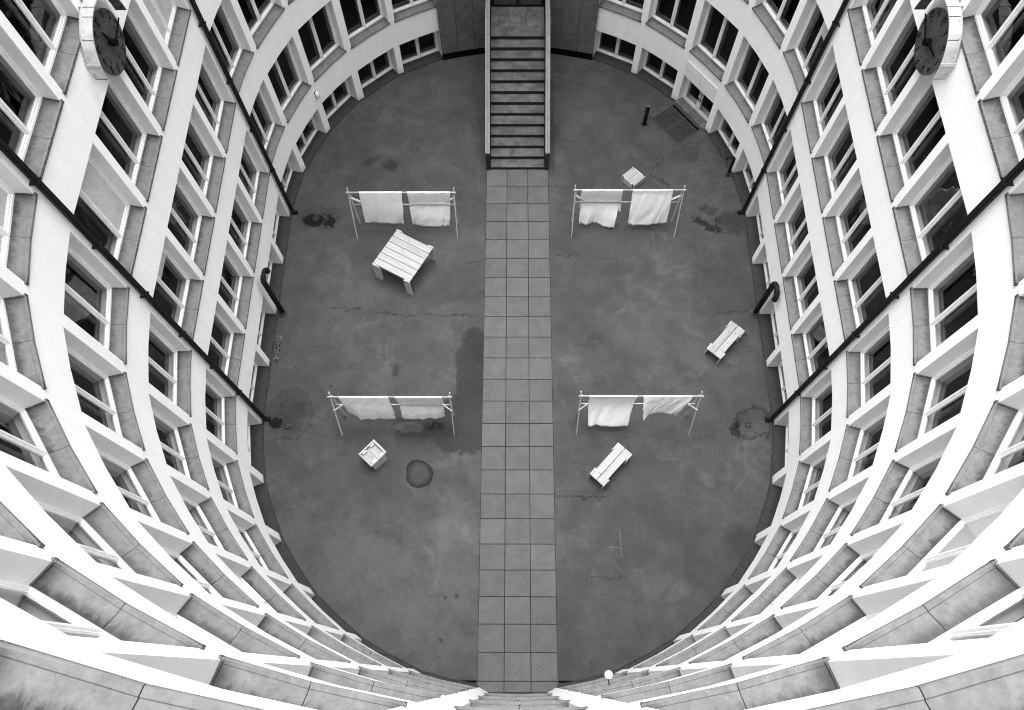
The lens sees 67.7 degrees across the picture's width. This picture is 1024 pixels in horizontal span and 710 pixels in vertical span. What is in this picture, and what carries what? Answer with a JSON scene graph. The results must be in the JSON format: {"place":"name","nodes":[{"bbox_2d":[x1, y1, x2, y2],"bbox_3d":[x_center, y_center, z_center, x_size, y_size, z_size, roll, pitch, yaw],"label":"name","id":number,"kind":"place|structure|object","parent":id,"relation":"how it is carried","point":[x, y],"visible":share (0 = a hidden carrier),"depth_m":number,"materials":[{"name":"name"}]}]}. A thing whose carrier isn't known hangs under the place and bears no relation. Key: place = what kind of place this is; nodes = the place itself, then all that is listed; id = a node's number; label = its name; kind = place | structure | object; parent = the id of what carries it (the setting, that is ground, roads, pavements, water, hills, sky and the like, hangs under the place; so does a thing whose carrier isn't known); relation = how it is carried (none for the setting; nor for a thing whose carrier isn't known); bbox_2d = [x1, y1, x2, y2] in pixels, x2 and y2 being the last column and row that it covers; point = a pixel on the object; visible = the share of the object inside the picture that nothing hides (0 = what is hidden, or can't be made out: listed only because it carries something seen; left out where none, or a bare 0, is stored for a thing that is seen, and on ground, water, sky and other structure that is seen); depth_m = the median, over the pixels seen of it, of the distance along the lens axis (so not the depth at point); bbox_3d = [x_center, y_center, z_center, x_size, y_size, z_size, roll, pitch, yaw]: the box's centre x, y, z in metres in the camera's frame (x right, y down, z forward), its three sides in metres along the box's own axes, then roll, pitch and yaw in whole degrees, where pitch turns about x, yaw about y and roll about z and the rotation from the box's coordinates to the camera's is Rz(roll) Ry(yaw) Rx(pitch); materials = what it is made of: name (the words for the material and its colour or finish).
{"place":"outdoors","nodes":[
{"label":"outdoors","id":0,"kind":"place"},
{"bbox_2d":[477,169,557,692],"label":"path","id":1,"kind":"structure","parent":0,"point":[517,630],"depth_m":20.69,"materials":[{"name":"grey tile"}]},
{"bbox_2d":[264,54,771,693],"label":"courtyard ground","id":2,"kind":"structure","parent":0,"point":[654,536],"depth_m":21.53,"materials":[{"name":"concrete"}]},
{"bbox_2d":[327,392,454,435],"bbox_3d":[-3.109,1.569,20.125,3.179,1.874,0.601,0,67,0],"label":"drying rack","id":3,"kind":"object","parent":2,"relation":"on","point":[332,397],"visible":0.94,"depth_m":20.00,"materials":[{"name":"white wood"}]},
{"bbox_2d":[338,396,395,419],"bbox_3d":[-3.768,1.402,20.022,1.297,1.390,0.199,0,67,0],"label":"hanging sheet","id":4,"kind":"object","parent":3,"relation":"hanging from","point":[369,407],"visible":1,"depth_m":19.92,"materials":[{"name":"fabric"}]},
{"bbox_2d":[394,396,444,419],"bbox_3d":[-2.385,1.387,20.134,1.207,1.593,0.171,0,67,0],"label":"hanging sheet","id":5,"kind":"object","parent":3,"relation":"hanging from","point":[415,412],"visible":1,"depth_m":20.23,"materials":[{"name":"fabric"}]},
{"bbox_2d":[345,187,457,239],"bbox_3d":[-3.184,-4.155,22.552,3.162,1.874,0.601,0,67,0],"label":"drying rack","id":6,"kind":"object","parent":2,"relation":"on","point":[453,193],"visible":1,"depth_m":22.42,"materials":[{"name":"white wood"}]},
{"bbox_2d":[359,192,403,223],"bbox_3d":[-3.808,-4.318,22.519,1.305,1.523,0.152,0,67,0],"label":"hanging sheet","id":7,"kind":"object","parent":6,"relation":"hanging from","point":[382,207],"visible":1,"depth_m":22.45,"materials":[{"name":"fabric"}]},
{"bbox_2d":[407,192,449,226],"bbox_3d":[-2.399,-4.309,22.595,1.278,1.679,0.184,0,67,0],"label":"hanging sheet","id":8,"kind":"object","parent":6,"relation":"hanging from","point":[430,215],"visible":1,"depth_m":22.65,"materials":[{"name":"fabric"}]},
{"bbox_2d":[372,229,435,295],"bbox_3d":[-3.163,-2.735,22.532,1.270,0.788,1.348,27,70,11],"label":"wooden table","id":9,"kind":"object","parent":2,"relation":"on","point":[405,269],"visible":1,"depth_m":22.18,"materials":[{"name":"white wood"}]},
{"bbox_2d":[0,0,1023,709],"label":"courtyard building","id":10,"kind":"structure","parent":2,"relation":"on","point":[146,560],"depth_m":13.32,"materials":[{"name":"paint"}]},
{"bbox_2d":[0,179,37,285],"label":"window","id":11,"kind":"structure","parent":10,"relation":"in","point":[17,210],"depth_m":10.71,"materials":[{"name":"paint"}]},
{"bbox_2d":[0,501,45,547],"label":"window","id":12,"kind":"structure","parent":10,"relation":"in","point":[11,527],"depth_m":6.32,"materials":[{"name":"paint"}]},
{"bbox_2d":[0,293,46,389],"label":"window","id":13,"kind":"structure","parent":10,"relation":"in","point":[17,338],"depth_m":10.08,"materials":[{"name":"paint"}]},
{"bbox_2d":[0,45,63,180],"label":"window","id":14,"kind":"structure","parent":10,"relation":"in","point":[39,131],"depth_m":11.32,"materials":[{"name":"paint"}]},
{"bbox_2d":[3,0,80,94],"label":"window","id":15,"kind":"structure","parent":10,"relation":"in","point":[64,48],"depth_m":11.95,"materials":[{"name":"paint"}]},
{"bbox_2d":[0,395,97,493],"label":"window","id":16,"kind":"structure","parent":10,"relation":"in","point":[51,444],"depth_m":9.47,"materials":[{"name":"paint"}]},
{"bbox_2d":[64,245,129,364],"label":"window","id":17,"kind":"structure","parent":10,"relation":"in","point":[114,322],"depth_m":13.23,"materials":[{"name":"paint"}]},
{"bbox_2d":[78,0,126,79],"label":"wall clock","id":18,"kind":"object","parent":10,"relation":"attached to","point":[102,41],"depth_m":12.62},
{"bbox_2d":[0,557,205,649],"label":"window","id":19,"kind":"structure","parent":10,"relation":"in","point":[87,609],"depth_m":6.01,"materials":[{"name":"paint"}]},
{"bbox_2d":[67,346,144,450],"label":"window","id":20,"kind":"structure","parent":10,"relation":"in","point":[121,409],"depth_m":12.65,"materials":[{"name":"paint"}]},
{"bbox_2d":[35,500,183,586],"bbox_3d":[-4.576,2.037,8.189,1.500,1.952,0.465,38,72,15],"label":"window","id":21,"kind":"structure","parent":10,"relation":"in","point":[118,546],"depth_m":9.00,"materials":[{"name":"paint"}]},
{"bbox_2d":[77,155,146,274],"bbox_3d":[-7.120,-2.469,13.236,0.465,1.952,1.480,0,67,0],"label":"window","id":22,"kind":"structure","parent":10,"relation":"in","point":[125,221],"depth_m":13.79,"materials":[{"name":"paint"}]},
{"bbox_2d":[97,80,162,201],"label":"window","id":23,"kind":"structure","parent":10,"relation":"in","point":[145,161],"depth_m":14.53,"materials":[{"name":"paint"}]},
{"bbox_2d":[0,639,263,709],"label":"wall","id":24,"kind":"structure","parent":10,"relation":"in","point":[30,679],"depth_m":3.20,"materials":[{"name":"paint"}]},
{"bbox_2d":[0,137,270,420],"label":"downpipe","id":25,"kind":"object","parent":10,"relation":"attached to","point":[9,153],"visible":1,"depth_m":12.97,"materials":[{"name":"black metal"}]},
{"bbox_2d":[96,448,189,534],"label":"window","id":26,"kind":"structure","parent":10,"relation":"in","point":[142,476],"depth_m":12.12,"materials":[{"name":"paint"}]},
{"bbox_2d":[124,9,177,130],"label":"window","id":27,"kind":"structure","parent":10,"relation":"in","point":[161,92],"depth_m":15.20,"materials":[{"name":"paint"}]},
{"bbox_2d":[142,0,190,65],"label":"window","id":28,"kind":"structure","parent":10,"relation":"in","point":[172,21],"depth_m":15.88,"materials":[{"name":"paint"}]},
{"bbox_2d":[148,325,191,416],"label":"window","id":29,"kind":"structure","parent":10,"relation":"in","point":[180,379],"depth_m":15.91,"materials":[{"name":"paint"}]},
{"bbox_2d":[155,246,203,339],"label":"window","id":30,"kind":"structure","parent":10,"relation":"in","point":[189,305],"depth_m":16.56,"materials":[{"name":"paint"}]},
{"bbox_2d":[152,409,209,489],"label":"window","id":31,"kind":"structure","parent":10,"relation":"in","point":[188,455],"depth_m":15.32,"materials":[{"name":"paint"}]},
{"bbox_2d":[169,179,214,275],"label":"window","id":32,"kind":"structure","parent":10,"relation":"in","point":[201,241],"depth_m":17.21,"materials":[{"name":"paint"}]},
{"bbox_2d":[182,117,225,212],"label":"window","id":33,"kind":"structure","parent":10,"relation":"in","point":[213,177],"depth_m":17.86,"materials":[{"name":"paint"}]},
{"bbox_2d":[162,541,258,607],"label":"window","id":34,"kind":"structure","parent":10,"relation":"in","point":[205,572],"depth_m":11.67,"materials":[{"name":"paint"}]},
{"bbox_2d":[180,494,247,560],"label":"window","id":35,"kind":"structure","parent":10,"relation":"in","point":[216,528],"depth_m":14.78,"materials":[{"name":"paint"}]},
{"bbox_2d":[195,60,235,153],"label":"window","id":36,"kind":"structure","parent":10,"relation":"in","point":[223,121],"depth_m":18.51,"materials":[{"name":"paint"}]},
{"bbox_2d":[205,379,237,453],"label":"window","id":37,"kind":"structure","parent":10,"relation":"in","point":[227,421],"depth_m":18.57,"materials":[{"name":"paint"}]},
{"bbox_2d":[209,310,245,386],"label":"window","id":38,"kind":"structure","parent":10,"relation":"in","point":[233,356],"depth_m":19.23,"materials":[{"name":"paint"}]},
{"bbox_2d":[210,2,253,92],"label":"window","id":39,"kind":"structure","parent":10,"relation":"in","point":[242,60],"depth_m":19.17,"materials":[{"name":"paint"}]},
{"bbox_2d":[210,452,253,517],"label":"window","id":40,"kind":"structure","parent":10,"relation":"in","point":[236,488],"depth_m":17.97,"materials":[{"name":"paint"}]},
{"bbox_2d":[168,593,299,657],"bbox_3d":[-3.142,2.855,7.837,1.498,1.952,0.332,25,69,10],"label":"window","id":41,"kind":"structure","parent":10,"relation":"in","point":[195,612],"depth_m":8.68,"materials":[{"name":"paint"}]},
{"bbox_2d":[219,251,253,328],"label":"window","id":42,"kind":"structure","parent":10,"relation":"in","point":[242,298],"depth_m":19.87,"materials":[{"name":"paint"}]},
{"bbox_2d":[189,0,297,213],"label":"downpipe","id":43,"kind":"object","parent":10,"relation":"attached to","point":[203,25],"visible":1,"depth_m":18.92,"materials":[{"name":"black metal"}]},
{"bbox_2d":[229,194,261,272],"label":"window","id":44,"kind":"structure","parent":10,"relation":"in","point":[251,241],"depth_m":20.52,"materials":[{"name":"paint"}]},
{"bbox_2d":[239,141,269,218],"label":"window","id":45,"kind":"structure","parent":10,"relation":"in","point":[260,188],"depth_m":21.17,"materials":[{"name":"paint"}]},
{"bbox_2d":[236,524,288,578],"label":"window","id":46,"kind":"structure","parent":10,"relation":"in","point":[261,550],"depth_m":17.42,"materials":[{"name":"paint"}]},
{"bbox_2d":[245,0,284,48],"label":"window","id":47,"kind":"structure","parent":10,"relation":"in","point":[273,11],"depth_m":19.86,"materials":[{"name":"paint"}]},
{"bbox_2d":[236,566,305,620],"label":"window","id":48,"kind":"structure","parent":10,"relation":"in","point":[252,579],"depth_m":14.33,"materials":[{"name":"paint"}]},
{"bbox_2d":[272,42,310,122],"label":"window","id":49,"kind":"structure","parent":10,"relation":"in","point":[294,98],"depth_m":22.39,"materials":[{"name":"paint"}]},
{"bbox_2d":[257,613,350,662],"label":"window","id":50,"kind":"structure","parent":10,"relation":"in","point":[268,624],"depth_m":11.35,"materials":[{"name":"paint"}]},
{"bbox_2d":[209,655,407,709],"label":"window","id":51,"kind":"structure","parent":10,"relation":"in","point":[231,674],"depth_m":5.82,"materials":[{"name":"paint"}]},
{"bbox_2d":[306,4,346,81],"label":"window","id":52,"kind":"structure","parent":10,"relation":"in","point":[336,51],"depth_m":22.97,"materials":[{"name":"paint"}]},
{"bbox_2d":[347,0,389,48],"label":"window","id":53,"kind":"structure","parent":10,"relation":"in","point":[380,22],"depth_m":23.52,"materials":[{"name":"paint"}]},
{"bbox_2d":[308,662,440,701],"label":"window","id":54,"kind":"structure","parent":10,"relation":"in","point":[317,671],"depth_m":8.47,"materials":[{"name":"paint"}]},
{"bbox_2d":[645,0,687,48],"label":"window","id":55,"kind":"structure","parent":10,"relation":"in","point":[655,22],"depth_m":23.48,"materials":[{"name":"paint"}]},
{"bbox_2d":[601,663,734,702],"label":"window","id":56,"kind":"structure","parent":10,"relation":"in","point":[720,674],"depth_m":8.46,"materials":[{"name":"paint"}]},
{"bbox_2d":[675,61,717,129],"bbox_3d":[5.946,-8.300,24.294,0.365,1.826,1.407,-33,71,-13],"label":"double door","id":57,"kind":"structure","parent":10,"relation":"attached to","point":[700,81],"depth_m":24.56,"materials":[{"name":"paint"}]},
{"bbox_2d":[689,3,729,81],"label":"window","id":58,"kind":"structure","parent":10,"relation":"in","point":[699,51],"depth_m":22.92,"materials":[{"name":"paint"}]},
{"bbox_2d":[688,614,782,663],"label":"window","id":59,"kind":"structure","parent":10,"relation":"in","point":[770,626],"depth_m":11.32,"materials":[{"name":"paint"}]},
{"bbox_2d":[640,656,840,709],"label":"window","id":60,"kind":"structure","parent":10,"relation":"in","point":[814,677],"depth_m":5.80,"materials":[{"name":"paint"}]},
{"bbox_2d":[725,42,764,122],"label":"window","id":61,"kind":"structure","parent":10,"relation":"in","point":[741,98],"depth_m":22.33,"materials":[{"name":"paint"}]},
{"bbox_2d":[731,567,802,621],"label":"window","id":62,"kind":"structure","parent":10,"relation":"in","point":[785,580],"depth_m":14.29,"materials":[{"name":"paint"}]},
{"bbox_2d":[751,89,786,162],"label":"window","id":63,"kind":"structure","parent":10,"relation":"in","point":[760,132],"depth_m":21.77,"materials":[{"name":"paint"}]},
{"bbox_2d":[752,0,791,48],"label":"window","id":64,"kind":"structure","parent":10,"relation":"in","point":[763,11],"depth_m":19.80,"materials":[{"name":"paint"}]},
{"bbox_2d":[748,525,801,578],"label":"window","id":65,"kind":"structure","parent":10,"relation":"in","point":[774,552],"depth_m":17.37,"materials":[{"name":"paint"}]},
{"bbox_2d":[766,142,797,218],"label":"window","id":66,"kind":"structure","parent":10,"relation":"in","point":[776,190],"depth_m":21.11,"materials":[{"name":"paint"}]},
{"bbox_2d":[774,194,807,272],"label":"window","id":67,"kind":"structure","parent":10,"relation":"in","point":[782,231],"depth_m":20.45,"materials":[{"name":"paint"}]},
{"bbox_2d":[737,0,848,213],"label":"downpipe","id":68,"kind":"object","parent":10,"relation":"attached to","point":[834,25],"visible":1,"depth_m":18.89,"materials":[{"name":"black metal"}]},
{"bbox_2d":[782,251,817,329],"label":"window","id":69,"kind":"structure","parent":10,"relation":"in","point":[793,298],"depth_m":19.81,"materials":[{"name":"paint"}]},
{"bbox_2d":[782,453,826,518],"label":"window","id":70,"kind":"structure","parent":10,"relation":"in","point":[800,488],"depth_m":17.91,"materials":[{"name":"paint"}]},
{"bbox_2d":[783,1,827,92],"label":"window","id":71,"kind":"structure","parent":10,"relation":"in","point":[793,57],"depth_m":19.10,"materials":[{"name":"paint"}]},
{"bbox_2d":[791,310,827,386],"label":"window","id":72,"kind":"structure","parent":10,"relation":"in","point":[802,356],"depth_m":19.16,"materials":[{"name":"paint"}]},
{"bbox_2d":[742,595,879,659],"bbox_3d":[3.336,2.863,7.811,1.498,1.952,0.332,-25,69,-10],"label":"window","id":73,"kind":"structure","parent":10,"relation":"in","point":[845,615],"depth_m":8.65,"materials":[{"name":"paint"}]},
{"bbox_2d":[799,379,831,454],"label":"window","id":74,"kind":"structure","parent":10,"relation":"in","point":[808,422],"depth_m":18.50,"materials":[{"name":"paint"}]},
{"bbox_2d":[801,59,842,153],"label":"window","id":75,"kind":"structure","parent":10,"relation":"in","point":[813,122],"depth_m":18.45,"materials":[{"name":"paint"}]},
{"bbox_2d":[790,495,858,561],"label":"window","id":76,"kind":"structure","parent":10,"relation":"in","point":[829,513],"depth_m":14.73,"materials":[{"name":"paint"}]},
{"bbox_2d":[780,543,879,608],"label":"window","id":77,"kind":"structure","parent":10,"relation":"in","point":[830,578],"depth_m":11.63,"materials":[{"name":"paint"}]},
{"bbox_2d":[811,116,855,212],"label":"window","id":78,"kind":"structure","parent":10,"relation":"in","point":[824,179],"depth_m":17.80,"materials":[{"name":"paint"}]},
{"bbox_2d":[822,180,869,275],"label":"window","id":79,"kind":"structure","parent":10,"relation":"in","point":[835,239],"depth_m":17.15,"materials":[{"name":"paint"}]},
{"bbox_2d":[828,410,886,490],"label":"window","id":80,"kind":"structure","parent":10,"relation":"in","point":[849,456],"depth_m":15.26,"materials":[{"name":"paint"}]},
{"bbox_2d":[833,247,883,340],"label":"window","id":81,"kind":"structure","parent":10,"relation":"in","point":[848,307],"depth_m":16.51,"materials":[{"name":"paint"}]},
{"bbox_2d":[846,325,890,417],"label":"window","id":82,"kind":"structure","parent":10,"relation":"in","point":[857,380],"depth_m":15.85,"materials":[{"name":"paint"}]},
{"bbox_2d":[847,0,896,65],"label":"window","id":83,"kind":"structure","parent":10,"relation":"in","point":[862,29],"depth_m":15.90,"materials":[{"name":"paint"}]},
{"bbox_2d":[861,8,915,130],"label":"window","id":84,"kind":"structure","parent":10,"relation":"in","point":[877,93],"depth_m":15.13,"materials":[{"name":"paint"}]},
{"bbox_2d":[765,158,1023,421],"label":"downpipe","id":85,"kind":"object","parent":10,"relation":"attached to","point":[992,195],"visible":1,"depth_m":13.30,"materials":[{"name":"black metal"}]},
{"bbox_2d":[850,449,945,535],"bbox_3d":[5.939,2.021,11.285,0.465,1.952,1.502,34,71,14],"label":"window","id":86,"kind":"structure","parent":10,"relation":"in","point":[887,497],"depth_m":12.06,"materials":[{"name":"paint"}]},
{"bbox_2d":[876,78,942,201],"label":"window","id":87,"kind":"structure","parent":10,"relation":"in","point":[893,161],"depth_m":14.47,"materials":[{"name":"paint"}]},
{"bbox_2d":[806,654,1023,709],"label":"wall","id":88,"kind":"structure","parent":10,"relation":"in","point":[999,685],"depth_m":3.19,"materials":[{"name":"paint"}]},
{"bbox_2d":[892,155,963,276],"bbox_3d":[7.369,-2.453,13.177,0.465,1.952,1.480,0,67,0],"label":"window","id":89,"kind":"structure","parent":10,"relation":"in","point":[910,235],"depth_m":13.84,"materials":[{"name":"paint"}]},
{"bbox_2d":[842,559,1023,650],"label":"window","id":90,"kind":"structure","parent":10,"relation":"in","point":[961,611],"depth_m":5.99,"materials":[{"name":"paint"}]},
{"bbox_2d":[894,346,974,451],"bbox_3d":[6.774,0.656,11.861,0.465,1.952,1.492,22,69,9],"label":"window","id":91,"kind":"structure","parent":10,"relation":"in","point":[918,412],"depth_m":12.59,"materials":[{"name":"paint"}]},
{"bbox_2d":[859,501,1011,587],"bbox_3d":[4.732,2.001,8.171,1.500,1.952,0.332,-38,72,-14],"label":"window","id":92,"kind":"structure","parent":10,"relation":"in","point":[943,536],"depth_m":8.92,"materials":[{"name":"paint"}]},
{"bbox_2d":[914,0,963,79],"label":"wall clock","id":93,"kind":"object","parent":10,"relation":"attached to","point":[938,38],"depth_m":12.57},
{"bbox_2d":[910,246,976,365],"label":"window","id":94,"kind":"structure","parent":10,"relation":"in","point":[924,322],"depth_m":13.17,"materials":[{"name":"paint"}]},
{"bbox_2d":[945,400,1023,495],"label":"window","id":95,"kind":"structure","parent":10,"relation":"in","point":[992,444],"depth_m":9.45,"materials":[{"name":"paint"}]},
{"bbox_2d":[961,0,1023,94],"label":"window","id":96,"kind":"structure","parent":10,"relation":"in","point":[977,48],"depth_m":11.90,"materials":[{"name":"paint"}]},
{"bbox_2d":[977,68,1023,179],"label":"window","id":97,"kind":"structure","parent":10,"relation":"in","point":[1003,133],"depth_m":11.34,"materials":[{"name":"paint"}]},
{"bbox_2d":[996,294,1023,390],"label":"window","id":98,"kind":"structure","parent":10,"relation":"in","point":[1012,369],"depth_m":10.02,"materials":[{"name":"paint"}]},
{"bbox_2d":[1004,192,1023,285],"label":"window","id":99,"kind":"structure","parent":10,"relation":"in","point":[1014,202],"depth_m":10.74,"materials":[{"name":"paint"}]},
{"bbox_2d":[485,0,549,169],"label":"stone staircase","id":100,"kind":"structure","parent":2,"relation":"on","point":[517,87],"depth_m":24.10,"materials":[{"name":"grey stone"}]},
{"bbox_2d":[262,58,773,686],"bbox_3d":[0.160,-1.075,22.228,14.120,0.046,19.732,0,67,0],"label":"wall fillet","id":101,"kind":"object","parent":2,"relation":"on","point":[270,372],"depth_m":20.83,"materials":[{"name":"concrete"}]},
{"bbox_2d":[571,185,685,236],"bbox_3d":[3.377,-4.224,22.557,3.237,1.874,0.601,0,67,0],"label":"drying rack","id":102,"kind":"object","parent":2,"relation":"on","point":[673,198],"visible":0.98,"depth_m":22.44,"materials":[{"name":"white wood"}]},
{"bbox_2d":[579,189,622,227],"bbox_3d":[2.616,-4.362,22.609,1.264,1.697,0.301,4,67,2],"label":"hanging sheet","id":103,"kind":"object","parent":102,"relation":"hanging from","point":[603,214],"visible":1,"depth_m":22.69,"materials":[{"name":"fabric"}]},
{"bbox_2d":[628,189,672,225],"bbox_3d":[4.078,-4.345,22.500,1.220,1.520,0.294,0,67,0],"label":"hanging sheet","id":104,"kind":"object","parent":102,"relation":"hanging from","point":[649,206],"visible":1,"depth_m":22.43,"materials":[{"name":"fabric"}]},
{"bbox_2d":[576,391,703,434],"bbox_3d":[3.290,1.545,20.112,3.179,1.874,0.601,0,67,0],"label":"drying rack","id":105,"kind":"object","parent":2,"relation":"on","point":[581,396],"visible":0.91,"depth_m":19.95,"materials":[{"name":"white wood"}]},
{"bbox_2d":[587,395,637,426],"bbox_3d":[2.589,1.462,20.014,1.228,1.465,0.435,0,67,0],"label":"hanging sheet","id":106,"kind":"object","parent":105,"relation":"hanging from","point":[609,410],"visible":1,"depth_m":20.12,"materials":[{"name":"fabric"}]},
{"bbox_2d":[643,395,692,420],"bbox_3d":[3.970,1.398,19.860,1.253,1.140,0.344,0,67,0],"label":"hanging sheet","id":107,"kind":"object","parent":105,"relation":"hanging from","point":[671,404],"visible":1,"depth_m":19.72,"materials":[{"name":"fabric"}]},
{"bbox_2d":[651,103,700,143],"bbox_3d":[5.347,-7.554,24.956,1.013,0.022,1.324,-33,71,-13],"label":"floor grating","id":108,"kind":"object","parent":2,"relation":"on","point":[675,123],"visible":1,"depth_m":24.95,"materials":[{"name":"grey metal"}]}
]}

